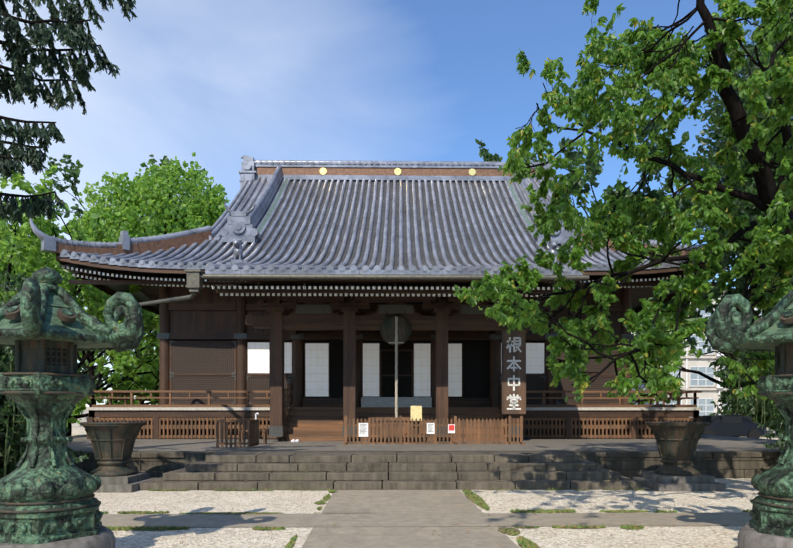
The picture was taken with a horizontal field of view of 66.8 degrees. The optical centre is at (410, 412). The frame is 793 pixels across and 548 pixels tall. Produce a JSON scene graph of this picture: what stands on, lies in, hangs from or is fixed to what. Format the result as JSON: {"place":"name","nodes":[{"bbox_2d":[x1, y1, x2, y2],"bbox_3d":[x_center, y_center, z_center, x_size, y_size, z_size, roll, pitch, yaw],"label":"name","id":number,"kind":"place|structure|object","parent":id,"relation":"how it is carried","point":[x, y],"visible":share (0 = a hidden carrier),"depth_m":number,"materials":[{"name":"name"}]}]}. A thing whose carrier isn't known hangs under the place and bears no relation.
{"place":"outdoors","nodes":[
{"label":"outdoors","id":0,"kind":"place"},
{"bbox_2d":[139,269,588,306],"bbox_3d":[-2.103,-3.425,17.805,13.835,0.760,3.521,0,0,-1],"label":"rain gutter","id":1,"kind":"object","parent":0,"point":[195,277],"visible":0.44,"depth_m":16.18,"materials":[{"name":"metal"}]},
{"bbox_2d":[53,167,728,256],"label":"hall roof ridge bands","id":2,"kind":"object","parent":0,"point":[176,243],"visible":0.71,"depth_m":31.01,"materials":[{"name":"brown wood"}]},
{"bbox_2d":[56,187,730,314],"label":"roof eaves","id":3,"kind":"object","parent":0,"point":[150,284],"visible":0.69,"depth_m":20.12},
{"bbox_2d":[89,273,698,416],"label":"wooden beams","id":4,"kind":"structure","parent":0,"point":[294,323],"depth_m":20.91,"materials":[{"name":"brown wood"}]},
{"bbox_2d":[86,397,701,409],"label":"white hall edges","id":5,"kind":"object","parent":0,"point":[390,401],"visible":0.65,"depth_m":21.06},
{"bbox_2d":[171,342,619,402],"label":"wooden shutters","id":6,"kind":"object","parent":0,"point":[202,357],"visible":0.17,"depth_m":22.47,"materials":[{"name":"brown wood"}]},
{"bbox_2d":[157,304,633,436],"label":"metal fittings","id":7,"kind":"object","parent":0,"point":[276,431],"visible":0.58,"depth_m":19.16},
{"bbox_2d":[248,342,543,395],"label":"white door panels","id":8,"kind":"object","parent":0,"point":[316,369],"visible":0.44,"depth_m":22.57,"materials":[{"name":"white paper"}]},
{"bbox_2d":[0,0,792,406],"label":"sky","id":9,"kind":"structure","parent":0,"point":[223,82],"materials":[{"name":"blue"}]},
{"bbox_2d":[72,425,782,547],"bbox_3d":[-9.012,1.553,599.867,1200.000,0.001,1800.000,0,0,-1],"label":"ground","id":10,"kind":"structure","parent":0,"point":[729,500],"depth_m":9.72,"materials":[{"name":"beige gravel"}]},
{"bbox_2d":[0,271,26,444],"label":"bush","id":11,"kind":"object","parent":10,"relation":"on","point":[6,275],"visible":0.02,"depth_m":14.84,"materials":[{"name":"green plant"}]},
{"bbox_2d":[0,273,90,478],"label":"bush","id":12,"kind":"object","parent":10,"relation":"on","point":[13,426],"visible":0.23,"depth_m":11.65,"materials":[{"name":"green plant"}]},
{"bbox_2d":[0,0,138,224],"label":"cedar tree","id":13,"kind":"object","parent":10,"relation":"on","point":[72,35],"visible":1,"depth_m":8.79,"materials":[{"name":"green plant"}]},
{"bbox_2d":[0,267,144,547],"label":"lantern","id":14,"kind":"object","parent":10,"relation":"on","point":[49,327],"visible":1,"depth_m":5.95,"materials":[{"name":"green metal"}]},
{"bbox_2d":[0,197,145,406],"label":"tree","id":15,"kind":"object","parent":10,"relation":"on","point":[121,361],"visible":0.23,"depth_m":23.37,"materials":[{"name":"green plant"}]},
{"bbox_2d":[0,164,164,435],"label":"tree","id":16,"kind":"object","parent":10,"relation":"on","point":[49,228],"visible":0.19,"depth_m":23.96,"materials":[{"name":"green plant"}]},
{"bbox_2d":[71,409,97,424],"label":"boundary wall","id":17,"kind":"structure","parent":10,"relation":"on","point":[84,419],"depth_m":74.33,"materials":[{"name":"white paint"}]},
{"bbox_2d":[0,191,200,424],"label":"tree","id":18,"kind":"object","parent":10,"relation":"on","point":[100,216],"visible":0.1,"depth_m":34.15,"materials":[{"name":"green plant"}]},
{"bbox_2d":[0,154,205,415],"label":"tree","id":19,"kind":"object","parent":10,"relation":"on","point":[74,172],"visible":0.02,"depth_m":54.56,"materials":[{"name":"green plant"}]},
{"bbox_2d":[79,422,158,492],"bbox_3d":[-6.061,0.876,12.294,1.320,1.355,1.320,0,0,-1],"label":"basin","id":20,"kind":"object","parent":10,"relation":"on","point":[112,444],"visible":0.96,"depth_m":11.96,"materials":[{"name":"grey stone"}]},
{"bbox_2d":[63,152,229,314],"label":"tree","id":21,"kind":"object","parent":10,"relation":"on","point":[145,197],"visible":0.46,"depth_m":45.08,"materials":[{"name":"green plant"}]},
{"bbox_2d":[139,452,642,489],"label":"stone steps","id":22,"kind":"structure","parent":10,"relation":"on","point":[553,470],"depth_m":12.43,"materials":[{"name":"grey stone"}]},
{"bbox_2d":[0,434,781,477],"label":"stone platform","id":23,"kind":"structure","parent":10,"relation":"on","point":[715,463],"depth_m":14.13,"materials":[{"name":"grey stone"}]},
{"bbox_2d":[67,434,784,450],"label":"platform paving","id":24,"kind":"structure","parent":23,"relation":"on","point":[84,443],"depth_m":16.91,"materials":[{"name":"stone"}]},
{"bbox_2d":[241,412,298,444],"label":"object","id":25,"kind":"object","parent":24,"relation":"on","point":[265,437],"visible":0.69,"depth_m":17.40,"materials":[{"name":"white plastic"}]},
{"bbox_2d":[216,415,524,446],"bbox_3d":[-0.963,0.508,17.304,8.727,0.850,1.964,0,0,-15],"label":"picket fence","id":26,"kind":"object","parent":24,"relation":"on","point":[363,429],"visible":1,"depth_m":17.69,"materials":[{"name":"brown wood"}]},
{"bbox_2d":[30,155,736,309],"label":"hall roof tiles","id":27,"kind":"object","parent":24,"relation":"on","point":[395,225],"visible":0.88,"depth_m":24.81,"materials":[{"name":"grey tile"}]},
{"bbox_2d":[380,311,411,416],"bbox_3d":[-0.453,-1.212,18.970,1.000,3.970,0.360,0,0,-1],"label":"gong and rope","id":28,"kind":"object","parent":27,"relation":"attached to","point":[395,329],"visible":0.92,"depth_m":18.88,"materials":[{"name":"brown metal"}]},
{"bbox_2d":[87,272,700,440],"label":"wooden pillars","id":29,"kind":"structure","parent":24,"relation":"on","point":[201,321],"depth_m":22.41,"materials":[{"name":"brown wood"}]},
{"bbox_2d":[500,326,526,413],"bbox_3d":[3.267,-1.414,19.008,0.820,2.934,0.181,0,0,-1],"label":"sign board","id":30,"kind":"object","parent":29,"relation":"attached to","point":[513,372],"visible":0.94,"depth_m":18.95,"materials":[{"name":"brown wood"}]},
{"bbox_2d":[99,272,688,438],"bbox_3d":[-0.630,-2.362,30.579,20.800,6.570,18.700,0,0,-1],"label":"hall interior","id":31,"kind":"object","parent":24,"relation":"on","point":[475,369],"visible":0.07,"depth_m":22.97,"materials":[{"name":"black wood"}]},
{"bbox_2d":[95,417,692,438],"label":"hall veranda slats","id":32,"kind":"object","parent":24,"relation":"on","point":[211,429],"visible":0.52,"depth_m":21.05,"materials":[{"name":"brown wood"}]},
{"bbox_2d":[89,390,701,440],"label":"wooden railing","id":33,"kind":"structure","parent":24,"relation":"on","point":[314,423],"depth_m":20.69,"materials":[{"name":"brown wood"}]},
{"bbox_2d":[368,406,422,441],"bbox_3d":[-0.446,0.368,18.530,1.660,1.130,1.000,0,0,-1],"label":"offering box and stand","id":34,"kind":"object","parent":24,"relation":"on","point":[416,411],"visible":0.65,"depth_m":18.24,"materials":[{"name":"brown wood"}]},
{"bbox_2d":[302,490,518,547],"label":"path stone","id":35,"kind":"object","parent":10,"relation":"on","point":[399,501],"visible":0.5,"depth_m":7.96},
{"bbox_2d":[101,488,749,547],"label":"grass patches","id":36,"kind":"object","parent":10,"relation":"on","point":[522,541],"depth_m":9.19,"materials":[{"name":"green plant"}]},
{"bbox_2d":[100,512,751,526],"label":"cross path","id":37,"kind":"structure","parent":10,"relation":"on","point":[428,520],"depth_m":8.68,"materials":[{"name":"grey stone"}]},
{"bbox_2d":[117,445,744,546],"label":"fallen leaves","id":38,"kind":"object","parent":10,"relation":"on","point":[436,507],"visible":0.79,"depth_m":9.62,"materials":[{"name":"brown plant"}]},
{"bbox_2d":[475,92,708,349],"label":"tree","id":39,"kind":"object","parent":10,"relation":"on","point":[596,169],"visible":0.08,"depth_m":42.80,"materials":[{"name":"green plant"}]},
{"bbox_2d":[453,0,792,402],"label":"tree","id":40,"kind":"object","parent":10,"relation":"on","point":[667,66],"visible":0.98,"depth_m":8.89,"materials":[{"name":"green plant"}]},
{"bbox_2d":[631,331,686,404],"bbox_3d":[12.678,-1.947,36.091,7.145,7.012,7.103,0,0,24],"label":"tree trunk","id":41,"kind":"object","parent":10,"relation":"on","point":[675,361],"visible":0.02,"depth_m":34.45,"materials":[{"name":"green plant"}]},
{"bbox_2d":[633,421,725,491],"bbox_3d":[5.527,0.876,12.471,1.320,1.355,1.320,0,0,-1],"label":"basin","id":42,"kind":"object","parent":10,"relation":"on","point":[677,443],"visible":1,"depth_m":12.11,"materials":[{"name":"grey stone"}]},
{"bbox_2d":[631,288,761,415],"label":"school building","id":43,"kind":"structure","parent":10,"relation":"on","point":[711,390],"depth_m":62.38,"materials":[{"name":"white concrete"}]},
{"bbox_2d":[631,211,778,414],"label":"tree trunk","id":44,"kind":"object","parent":10,"relation":"on","point":[696,316],"visible":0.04,"depth_m":40.42,"materials":[{"name":"brown plant"}]},
{"bbox_2d":[643,146,792,316],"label":"tree","id":45,"kind":"object","parent":10,"relation":"on","point":[683,204],"visible":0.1,"depth_m":18.61,"materials":[{"name":"green plant"}]},
{"bbox_2d":[699,415,765,437],"bbox_3d":[17.177,0.839,33.205,4.350,1.412,1.800,0,0,-9],"label":"parked car","id":46,"kind":"object","parent":10,"relation":"on","point":[731,425],"visible":0.54,"depth_m":32.47,"materials":[{"name":"black paint"}]},
{"bbox_2d":[682,10,792,298],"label":"tree","id":47,"kind":"object","parent":10,"relation":"on","point":[715,111],"visible":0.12,"depth_m":16.63,"materials":[{"name":"green plant"}]},
{"bbox_2d":[708,351,785,437],"bbox_3d":[22.505,-2.025,38.487,6.414,7.163,6.129,0,0,-45],"label":"bamboo bush","id":48,"kind":"object","parent":10,"relation":"on","point":[752,405],"visible":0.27,"depth_m":37.84,"materials":[{"name":"green plant"}]},
{"bbox_2d":[705,277,792,547],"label":"lantern","id":49,"kind":"object","parent":10,"relation":"on","point":[770,524],"visible":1,"depth_m":6.18,"materials":[{"name":"green metal"}]},
{"bbox_2d":[741,319,786,450],"bbox_3d":[9.539,-0.696,11.949,4.754,4.635,5.056,0,0,-1],"label":"bush","id":50,"kind":"object","parent":10,"relation":"on","point":[779,432],"visible":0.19,"depth_m":13.23,"materials":[{"name":"green plant"}]}
]}

